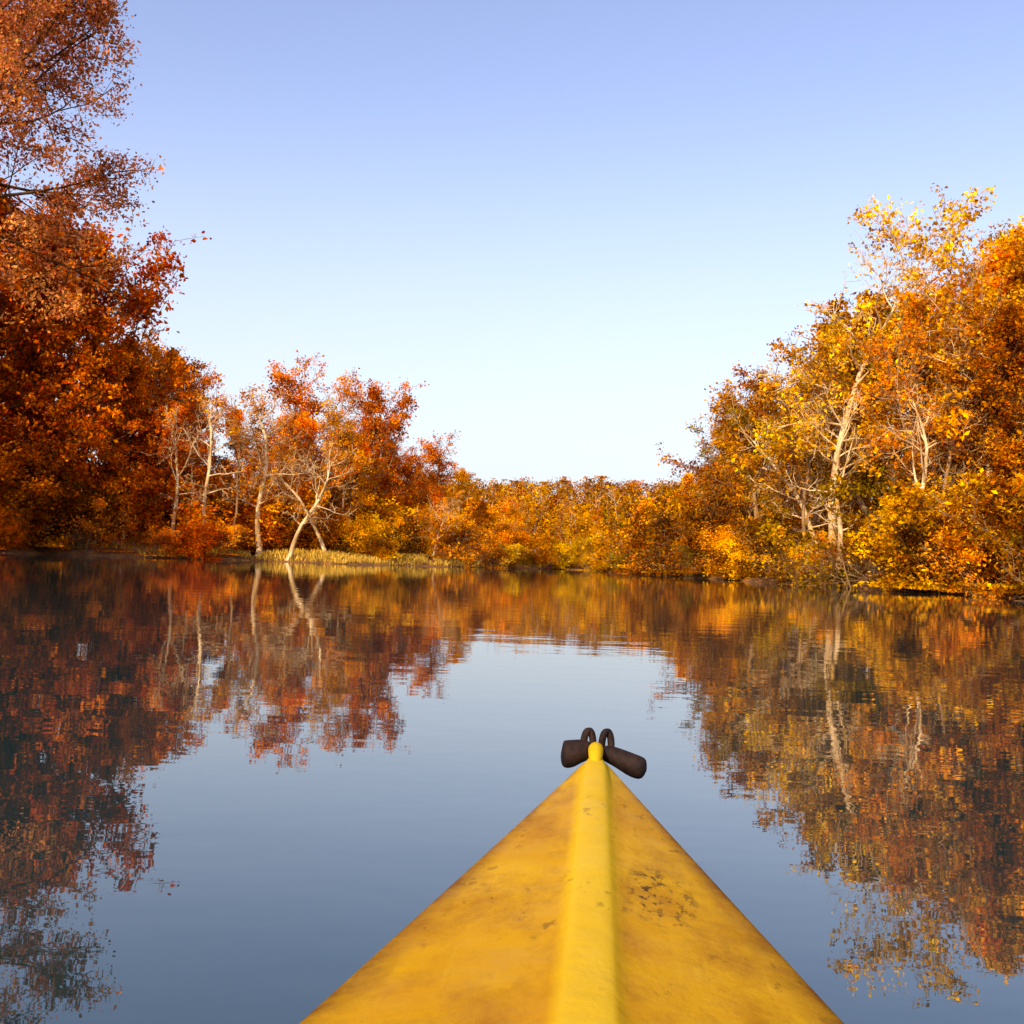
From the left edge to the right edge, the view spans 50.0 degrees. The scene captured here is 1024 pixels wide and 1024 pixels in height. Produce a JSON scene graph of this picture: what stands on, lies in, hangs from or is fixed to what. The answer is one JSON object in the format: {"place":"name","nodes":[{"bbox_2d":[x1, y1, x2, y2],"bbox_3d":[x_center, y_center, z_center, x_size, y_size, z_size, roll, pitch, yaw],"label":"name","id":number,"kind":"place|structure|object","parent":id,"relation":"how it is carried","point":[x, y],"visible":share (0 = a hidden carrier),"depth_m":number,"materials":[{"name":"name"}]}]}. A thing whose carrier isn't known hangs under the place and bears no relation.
{"place":"outdoors","nodes":[
{"label":"outdoors","id":0,"kind":"place"},
{"bbox_2d":[0,553,1023,1023],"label":"lake water","id":1,"kind":"structure","parent":0,"point":[260,793],"depth_m":4.55,"materials":[{"name":"blue liquid"}]},
{"bbox_2d":[299,727,843,1023],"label":"yellow kayak","id":2,"kind":"object","parent":1,"relation":"on","point":[589,891],"visible":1,"depth_m":1.40,"materials":[{"name":"plastic"}]},
{"bbox_2d":[0,503,1023,597],"bbox_3d":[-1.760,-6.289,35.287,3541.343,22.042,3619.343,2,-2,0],"label":"ground","id":3,"kind":"structure","parent":0,"point":[36,550],"depth_m":67.38,"materials":[{"name":"brown soil"}]},
{"bbox_2d":[0,518,45,550],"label":"shoreline shrub","id":4,"kind":"object","parent":3,"relation":"on","point":[10,544],"visible":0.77,"depth_m":62.54,"materials":[{"name":"brown plant"}]},
{"bbox_2d":[0,175,69,476],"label":"maple tree","id":5,"kind":"object","parent":3,"relation":"on","point":[43,391],"visible":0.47,"depth_m":64.37,"materials":[{"name":"brown plant"}]},
{"bbox_2d":[0,451,81,546],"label":"shoreline shrub","id":6,"kind":"object","parent":3,"relation":"on","point":[38,490],"visible":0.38,"depth_m":63.53,"materials":[{"name":"brown plant"}]},
{"bbox_2d":[0,297,89,533],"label":"maple tree","id":7,"kind":"object","parent":3,"relation":"on","point":[4,515],"visible":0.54,"depth_m":63.92,"materials":[{"name":"brown plant"}]},
{"bbox_2d":[0,471,92,551],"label":"shoreline shrub","id":8,"kind":"object","parent":3,"relation":"on","point":[42,543],"visible":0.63,"depth_m":63.45,"materials":[{"name":"brown plant"}]},
{"bbox_2d":[5,472,127,546],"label":"shoreline shrub","id":9,"kind":"object","parent":3,"relation":"on","point":[84,491],"visible":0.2,"depth_m":66.23,"materials":[{"name":"brown plant"}]},
{"bbox_2d":[0,213,145,500],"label":"maple tree","id":10,"kind":"object","parent":3,"relation":"on","point":[124,359],"visible":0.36,"depth_m":66.03,"materials":[{"name":"brown plant"}]},
{"bbox_2d":[0,198,156,526],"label":"maple tree","id":11,"kind":"object","parent":3,"relation":"on","point":[76,428],"visible":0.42,"depth_m":65.98,"materials":[{"name":"brown plant"}]},
{"bbox_2d":[0,302,161,543],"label":"maple tree","id":12,"kind":"object","parent":3,"relation":"on","point":[75,357],"visible":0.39,"depth_m":67.19,"materials":[{"name":"brown plant"}]},
{"bbox_2d":[0,0,164,332],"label":"maple tree","id":13,"kind":"object","parent":3,"relation":"on","point":[24,17],"visible":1,"depth_m":30.57,"materials":[{"name":"brown plant"}]},
{"bbox_2d":[46,493,142,553],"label":"shoreline shrub","id":14,"kind":"object","parent":3,"relation":"on","point":[98,522],"visible":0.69,"depth_m":66.29,"materials":[{"name":"orange plant"}]},
{"bbox_2d":[0,182,211,465],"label":"oak tree","id":15,"kind":"object","parent":3,"relation":"on","point":[135,298],"visible":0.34,"depth_m":72.68,"materials":[{"name":"orange plant"}]},
{"bbox_2d":[59,453,168,545],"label":"shoreline shrub","id":16,"kind":"object","parent":3,"relation":"on","point":[103,475],"visible":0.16,"depth_m":68.87,"materials":[{"name":"brown plant"}]},
{"bbox_2d":[56,345,201,546],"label":"maple tree","id":17,"kind":"object","parent":3,"relation":"on","point":[140,441],"visible":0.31,"depth_m":70.73,"materials":[{"name":"brown plant"}]},
{"bbox_2d":[103,521,183,557],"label":"shoreline shrub","id":18,"kind":"object","parent":3,"relation":"on","point":[167,534],"visible":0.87,"depth_m":67.13,"materials":[{"name":"orange plant"}]},
{"bbox_2d":[92,335,200,527],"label":"maple tree","id":19,"kind":"object","parent":3,"relation":"on","point":[120,343],"visible":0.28,"depth_m":72.04,"materials":[{"name":"brown plant"}]},
{"bbox_2d":[90,463,219,547],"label":"shoreline shrub","id":20,"kind":"object","parent":3,"relation":"on","point":[134,539],"visible":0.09,"depth_m":70.53,"materials":[{"name":"brown plant"}]},
{"bbox_2d":[108,399,215,547],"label":"maple tree","id":21,"kind":"object","parent":3,"relation":"on","point":[182,440],"visible":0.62,"depth_m":70.48,"materials":[{"name":"brown plant"}]},
{"bbox_2d":[104,339,242,517],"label":"oak tree","id":22,"kind":"object","parent":3,"relation":"on","point":[172,376],"visible":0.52,"depth_m":73.17,"materials":[{"name":"orange plant"}]},
{"bbox_2d":[120,346,227,544],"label":"maple tree","id":23,"kind":"object","parent":3,"relation":"on","point":[193,427],"visible":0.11,"depth_m":77.00,"materials":[{"name":"brown plant"}]},
{"bbox_2d":[138,403,211,546],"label":"bare tree","id":24,"kind":"object","parent":3,"relation":"on","point":[175,504],"visible":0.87,"depth_m":69.30,"materials":[{"name":"beige plant"}]},
{"bbox_2d":[109,464,268,549],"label":"shoreline shrub","id":25,"kind":"object","parent":3,"relation":"on","point":[197,511],"visible":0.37,"depth_m":70.58,"materials":[{"name":"brown plant"}]},
{"bbox_2d":[157,516,225,559],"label":"shoreline shrub","id":26,"kind":"object","parent":3,"relation":"on","point":[212,535],"visible":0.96,"depth_m":67.83,"materials":[{"name":"brown plant"}]},
{"bbox_2d":[164,387,259,543],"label":"bare tree","id":27,"kind":"object","parent":3,"relation":"on","point":[209,461],"visible":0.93,"depth_m":70.00,"materials":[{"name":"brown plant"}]},
{"bbox_2d":[194,515,252,558],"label":"shoreline shrub","id":28,"kind":"object","parent":3,"relation":"on","point":[232,532],"visible":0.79,"depth_m":69.05,"materials":[{"name":"orange plant"}]},
{"bbox_2d":[219,381,269,551],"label":"bare tree","id":29,"kind":"object","parent":3,"relation":"on","point":[261,407],"visible":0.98,"depth_m":70.83,"materials":[{"name":"grey plant"}]},
{"bbox_2d":[213,406,276,526],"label":"maple tree","id":30,"kind":"object","parent":3,"relation":"on","point":[241,419],"visible":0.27,"depth_m":77.31,"materials":[{"name":"brown plant"}]},
{"bbox_2d":[181,465,312,551],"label":"shoreline shrub","id":31,"kind":"object","parent":3,"relation":"on","point":[263,512],"visible":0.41,"depth_m":73.45,"materials":[{"name":"brown plant"}]},
{"bbox_2d":[208,503,287,554],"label":"shoreline shrub","id":32,"kind":"object","parent":3,"relation":"on","point":[267,535],"visible":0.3,"depth_m":73.53,"materials":[{"name":"brown plant"}]},
{"bbox_2d":[205,382,316,555],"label":"bare tree","id":33,"kind":"object","parent":3,"relation":"on","point":[261,490],"visible":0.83,"depth_m":72.87,"materials":[{"name":"orange plant"}]},
{"bbox_2d":[240,428,330,552],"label":"sycamore tree","id":34,"kind":"object","parent":3,"relation":"on","point":[295,481],"visible":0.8,"depth_m":73.48,"materials":[{"name":"plant"}]},
{"bbox_2d":[248,350,329,492],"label":"oak tree","id":35,"kind":"object","parent":3,"relation":"on","point":[282,380],"visible":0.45,"depth_m":80.18,"materials":[{"name":"orange plant"}]},
{"bbox_2d":[236,405,344,519],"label":"sycamore tree","id":36,"kind":"object","parent":3,"relation":"on","point":[316,441],"visible":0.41,"depth_m":78.29,"materials":[{"name":"orange plant"}]},
{"bbox_2d":[219,475,362,549],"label":"shoreline shrub","id":37,"kind":"object","parent":3,"relation":"on","point":[313,498],"visible":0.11,"depth_m":75.42,"materials":[{"name":"brown plant"}]},
{"bbox_2d":[260,499,349,554],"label":"shoreline shrub","id":38,"kind":"object","parent":3,"relation":"on","point":[332,524],"visible":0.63,"depth_m":74.56,"materials":[{"name":"brown plant"}]},
{"bbox_2d":[260,414,369,535],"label":"oak tree","id":39,"kind":"object","parent":3,"relation":"on","point":[304,488],"visible":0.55,"depth_m":76.91,"materials":[{"name":"orange plant"}]},
{"bbox_2d":[281,438,358,560],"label":"bare tree","id":40,"kind":"object","parent":3,"relation":"on","point":[299,529],"visible":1,"depth_m":72.16,"materials":[{"name":"beige plant"}]},
{"bbox_2d":[277,369,382,488],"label":"sycamore tree","id":41,"kind":"object","parent":3,"relation":"on","point":[343,381],"visible":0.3,"depth_m":83.66,"materials":[{"name":"orange plant"}]},
{"bbox_2d":[321,396,373,550],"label":"tree","id":42,"kind":"object","parent":3,"relation":"on","point":[346,424],"visible":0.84,"depth_m":77.56,"materials":[{"name":"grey plant"}]},
{"bbox_2d":[279,477,417,554],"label":"shoreline shrub","id":43,"kind":"object","parent":3,"relation":"on","point":[380,508],"visible":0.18,"depth_m":79.56,"materials":[{"name":"brown plant"}]},
{"bbox_2d":[272,367,429,531],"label":"oak tree","id":44,"kind":"object","parent":3,"relation":"on","point":[370,408],"visible":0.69,"depth_m":81.40,"materials":[{"name":"orange plant"}]},
{"bbox_2d":[309,430,407,552],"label":"maple tree","id":45,"kind":"object","parent":3,"relation":"on","point":[359,439],"visible":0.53,"depth_m":77.98,"materials":[{"name":"brown plant"}]},
{"bbox_2d":[327,416,403,520],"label":"maple tree","id":46,"kind":"object","parent":3,"relation":"on","point":[367,451],"visible":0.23,"depth_m":83.08,"materials":[{"name":"brown plant"}]},
{"bbox_2d":[333,513,410,560],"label":"shoreline shrub","id":47,"kind":"object","parent":3,"relation":"on","point":[372,534],"visible":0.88,"depth_m":75.35,"materials":[{"name":"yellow plant"}]},
{"bbox_2d":[76,540,697,575],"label":"shoreline grass","id":48,"kind":"structure","parent":3,"relation":"on","point":[336,556],"depth_m":72.77,"materials":[{"name":"yellow plant"}]},
{"bbox_2d":[399,445,447,551],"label":"oak tree","id":49,"kind":"object","parent":3,"relation":"on","point":[409,486],"visible":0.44,"depth_m":96.98,"materials":[{"name":"orange plant"}]},
{"bbox_2d":[396,502,464,556],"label":"shoreline shrub","id":50,"kind":"object","parent":3,"relation":"on","point":[417,547],"visible":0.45,"depth_m":82.92,"materials":[{"name":"brown plant"}]},
{"bbox_2d":[401,430,460,551],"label":"oak tree","id":51,"kind":"object","parent":3,"relation":"on","point":[440,464],"visible":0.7,"depth_m":89.66,"materials":[{"name":"orange plant"}]},
{"bbox_2d":[410,489,473,558],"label":"sycamore tree","id":52,"kind":"object","parent":3,"relation":"on","point":[450,500],"visible":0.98,"depth_m":80.06,"materials":[{"name":"orange plant"}]},
{"bbox_2d":[397,496,510,565],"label":"shoreline shrub","id":53,"kind":"object","parent":3,"relation":"on","point":[445,553],"visible":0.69,"depth_m":81.94,"materials":[{"name":"orange plant"}]},
{"bbox_2d":[444,467,481,529],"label":"maple tree","id":54,"kind":"object","parent":3,"relation":"on","point":[464,476],"visible":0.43,"depth_m":94.44,"materials":[{"name":"brown plant"}]},
{"bbox_2d":[469,537,530,567],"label":"shoreline shrub","id":55,"kind":"object","parent":3,"relation":"on","point":[512,551],"visible":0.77,"depth_m":83.90,"materials":[{"name":"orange plant"}]},
{"bbox_2d":[483,524,541,564],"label":"shoreline shrub","id":56,"kind":"object","parent":3,"relation":"on","point":[511,537],"visible":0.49,"depth_m":86.40,"materials":[{"name":"brown plant"}]},
{"bbox_2d":[89,451,942,558],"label":"distant forest","id":57,"kind":"object","parent":3,"relation":"on","point":[541,501],"visible":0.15,"depth_m":161.57,"materials":[{"name":"orange plant"}]},
{"bbox_2d":[522,528,564,566],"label":"shoreline shrub","id":58,"kind":"object","parent":3,"relation":"on","point":[543,546],"visible":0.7,"depth_m":90.92,"materials":[{"name":"brown plant"}]},
{"bbox_2d":[545,539,588,568],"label":"shoreline shrub","id":59,"kind":"object","parent":3,"relation":"on","point":[573,550],"visible":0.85,"depth_m":92.30,"materials":[{"name":"yellow plant"}]},
{"bbox_2d":[578,504,635,568],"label":"shoreline shrub","id":60,"kind":"object","parent":3,"relation":"on","point":[598,550],"visible":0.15,"depth_m":89.62,"materials":[{"name":"brown plant"}]},
{"bbox_2d":[601,524,671,575],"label":"shoreline shrub","id":61,"kind":"object","parent":3,"relation":"on","point":[636,546],"visible":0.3,"depth_m":78.71,"materials":[{"name":"orange plant"}]},
{"bbox_2d":[591,489,706,572],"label":"shoreline shrub","id":62,"kind":"object","parent":3,"relation":"on","point":[623,557],"visible":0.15,"depth_m":82.69,"materials":[{"name":"orange plant"}]},
{"bbox_2d":[606,490,723,570],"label":"shoreline shrub","id":63,"kind":"object","parent":3,"relation":"on","point":[644,505],"visible":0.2,"depth_m":77.70,"materials":[{"name":"brown plant"}]},
{"bbox_2d":[609,491,734,575],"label":"shoreline shrub","id":64,"kind":"object","parent":3,"relation":"on","point":[662,522],"visible":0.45,"depth_m":73.79,"materials":[{"name":"orange plant"}]},
{"bbox_2d":[625,480,780,576],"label":"shoreline shrub","id":65,"kind":"object","parent":3,"relation":"on","point":[715,498],"visible":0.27,"depth_m":70.66,"materials":[{"name":"orange plant"}]},
{"bbox_2d":[691,517,756,577],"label":"shoreline shrub","id":66,"kind":"object","parent":3,"relation":"on","point":[724,530],"visible":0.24,"depth_m":65.94,"materials":[{"name":"brown plant"}]},
{"bbox_2d":[655,382,817,530],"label":"oak tree","id":67,"kind":"object","parent":3,"relation":"on","point":[701,481],"visible":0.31,"depth_m":71.92,"materials":[{"name":"orange plant"}]},
{"bbox_2d":[699,525,786,579],"bbox_3d":[13.621,2.660,64.955,5.283,3.712,6.103,2,-2,12],"label":"shoreline shrub","id":68,"kind":"object","parent":3,"relation":"on","point":[737,564],"visible":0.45,"depth_m":63.68,"materials":[{"name":"brown plant"}]},
{"bbox_2d":[723,508,840,582],"bbox_3d":[15.270,2.202,61.690,7.985,5.465,7.543,3,-3,-21],"label":"shoreline shrub","id":69,"kind":"object","parent":3,"relation":"on","point":[750,528],"visible":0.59,"depth_m":60.98,"materials":[{"name":"orange plant"}]},
{"bbox_2d":[717,386,870,568],"bbox_3d":[15.092,-1.429,62.191,7.012,11.330,8.116,4,-3,-41],"label":"sycamore tree","id":70,"kind":"object","parent":3,"relation":"on","point":[744,420],"visible":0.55,"depth_m":62.29,"materials":[{"name":"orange plant"}]},
{"bbox_2d":[704,374,888,531],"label":"oak tree","id":71,"kind":"object","parent":3,"relation":"on","point":[735,431],"visible":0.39,"depth_m":71.44,"materials":[{"name":"orange plant"}]},
{"bbox_2d":[737,523,857,585],"bbox_3d":[15.879,2.778,57.754,6.418,4.451,6.062,3,-3,-21],"label":"shoreline shrub","id":72,"kind":"object","parent":3,"relation":"on","point":[769,558],"visible":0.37,"depth_m":57.94,"materials":[{"name":"orange plant"}]},
{"bbox_2d":[730,376,890,563],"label":"maple tree","id":73,"kind":"object","parent":3,"relation":"on","point":[811,516],"visible":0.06,"depth_m":71.47,"materials":[{"name":"brown plant"}]},
{"bbox_2d":[731,340,897,530],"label":"sycamore tree","id":74,"kind":"object","parent":3,"relation":"on","point":[748,385],"visible":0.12,"depth_m":70.47,"materials":[{"name":"yellow plant"}]},
{"bbox_2d":[768,302,866,572],"bbox_3d":[16.724,-3.732,59.021,4.950,15.936,4.996,0,-3,39],"label":"tree","id":75,"kind":"object","parent":3,"relation":"on","point":[826,375],"visible":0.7,"depth_m":59.33,"materials":[{"name":"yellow plant"}]},
{"bbox_2d":[726,309,927,568],"bbox_3d":[18.373,-3.621,63.005,11.396,15.830,12.954,1,-3,34],"label":"oak tree","id":76,"kind":"object","parent":3,"relation":"on","point":[745,463],"visible":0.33,"depth_m":63.13,"materials":[{"name":"orange plant"}]},
{"bbox_2d":[736,290,929,556],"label":"maple tree","id":77,"kind":"object","parent":3,"relation":"on","point":[830,304],"visible":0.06,"depth_m":77.18,"materials":[{"name":"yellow plant"}]},
{"bbox_2d":[785,382,897,586],"bbox_3d":[16.099,-1.147,55.029,6.368,10.784,4.287,4,-3,-32],"label":"tree","id":78,"kind":"object","parent":3,"relation":"on","point":[839,526],"visible":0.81,"depth_m":54.85,"materials":[{"name":"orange plant"}]},
{"bbox_2d":[810,514,892,584],"bbox_3d":[17.703,2.364,54.002,5.845,4.390,6.187,1,-3,19],"label":"shoreline shrub","id":79,"kind":"object","parent":3,"relation":"on","point":[854,527],"visible":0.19,"depth_m":53.36,"materials":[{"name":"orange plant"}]},
{"bbox_2d":[745,467,959,592],"bbox_3d":[17.515,1.887,51.873,9.982,7.648,10.567,0,-3,39],"label":"shoreline shrub","id":80,"kind":"object","parent":3,"relation":"on","point":[836,490],"visible":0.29,"depth_m":51.37,"materials":[{"name":"orange plant"}]},
{"bbox_2d":[745,183,996,566],"bbox_3d":[18.524,-6.367,57.894,12.641,21.229,8.159,1,-3,25],"label":"sycamore tree","id":81,"kind":"object","parent":3,"relation":"on","point":[840,339],"visible":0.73,"depth_m":57.10,"materials":[{"name":"yellow plant"}]},
{"bbox_2d":[817,288,966,529],"bbox_3d":[23.077,-4.257,62.411,11.950,16.789,11.979,2,-2,-4],"label":"maple tree","id":82,"kind":"object","parent":3,"relation":"on","point":[861,484],"visible":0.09,"depth_m":61.78,"materials":[{"name":"brown plant"}]},
{"bbox_2d":[843,531,947,591],"bbox_3d":[18.454,2.316,50.044,6.046,3.713,5.235,4,-3,-29],"label":"shoreline shrub","id":83,"kind":"object","parent":3,"relation":"on","point":[876,556],"visible":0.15,"depth_m":49.19,"materials":[{"name":"brown plant"}]},
{"bbox_2d":[854,289,945,491],"bbox_3d":[18.681,-3.274,53.014,4.261,14.410,4.301,2,-2,5],"label":"tree","id":84,"kind":"object","parent":3,"relation":"on","point":[900,350],"visible":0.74,"depth_m":52.72,"materials":[{"name":"orange plant"}]},
{"bbox_2d":[860,377,985,518],"bbox_3d":[19.465,-1.003,51.190,4.997,10.646,7.091,0,-3,41],"label":"bare tree","id":85,"kind":"object","parent":3,"relation":"on","point":[926,457],"visible":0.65,"depth_m":51.28,"materials":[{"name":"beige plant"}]},
{"bbox_2d":[838,268,1023,509],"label":"oak tree","id":86,"kind":"object","parent":3,"relation":"on","point":[921,307],"visible":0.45,"depth_m":54.53,"materials":[{"name":"orange plant"}]},
{"bbox_2d":[839,473,1023,593],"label":"shoreline shrub","id":87,"kind":"object","parent":3,"relation":"on","point":[904,511],"visible":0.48,"depth_m":47.31,"materials":[{"name":"yellow plant"}]},
{"bbox_2d":[881,522,1000,592],"bbox_3d":[19.394,1.942,48.373,6.155,4.284,5.329,1,-3,32],"label":"shoreline shrub","id":88,"kind":"object","parent":3,"relation":"on","point":[913,541],"visible":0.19,"depth_m":47.70,"materials":[{"name":"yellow plant"}]},
{"bbox_2d":[896,379,1019,505],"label":"sycamore tree","id":89,"kind":"object","parent":3,"relation":"on","point":[962,463],"visible":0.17,"depth_m":52.50,"materials":[{"name":"orange plant"}]},
{"bbox_2d":[898,230,1023,483],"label":"maple tree","id":90,"kind":"object","parent":3,"relation":"on","point":[1015,264],"visible":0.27,"depth_m":53.82,"materials":[{"name":"brown plant"}]},
{"bbox_2d":[904,215,1023,477],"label":"sycamore tree","id":91,"kind":"object","parent":3,"relation":"on","point":[1020,227],"visible":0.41,"depth_m":53.07,"materials":[{"name":"orange plant"}]},
{"bbox_2d":[912,526,1023,597],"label":"shoreline shrub","id":92,"kind":"object","parent":3,"relation":"on","point":[972,556],"visible":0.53,"depth_m":44.61,"materials":[{"name":"orange plant"}]},
{"bbox_2d":[913,253,1023,493],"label":"tree","id":93,"kind":"object","parent":3,"relation":"on","point":[948,299],"visible":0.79,"depth_m":51.56,"materials":[{"name":"orange plant"}]},
{"bbox_2d":[914,301,1023,495],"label":"maple tree","id":94,"kind":"object","parent":3,"relation":"on","point":[985,382],"visible":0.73,"depth_m":50.57,"materials":[{"name":"brown plant"}]},
{"bbox_2d":[914,227,1023,476],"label":"oak tree","id":95,"kind":"object","parent":3,"relation":"on","point":[1007,279],"visible":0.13,"depth_m":54.95,"materials":[{"name":"orange plant"}]},
{"bbox_2d":[925,502,1021,596],"bbox_3d":[20.740,1.590,46.357,6.739,5.140,7.784,3,-3,-24],"label":"shoreline shrub","id":96,"kind":"object","parent":3,"relation":"on","point":[988,571],"visible":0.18,"depth_m":45.60,"materials":[{"name":"yellow plant"}]},
{"bbox_2d":[927,466,1023,599],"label":"shoreline shrub","id":97,"kind":"object","parent":3,"relation":"on","point":[963,483],"visible":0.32,"depth_m":43.36,"materials":[{"name":"orange plant"}]},
{"bbox_2d":[935,485,1023,600],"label":"shoreline shrub","id":98,"kind":"object","parent":3,"relation":"on","point":[1015,524],"visible":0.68,"depth_m":41.31,"materials":[{"name":"orange plant"}]},
{"bbox_2d":[943,472,1023,588],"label":"shoreline shrub","id":99,"kind":"object","parent":3,"relation":"on","point":[991,516],"visible":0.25,"depth_m":43.94,"materials":[{"name":"brown plant"}]},
{"bbox_2d":[0,0,1023,513],"label":"sky","id":100,"kind":"structure","parent":0,"point":[571,222],"materials":[{"name":"blue"}]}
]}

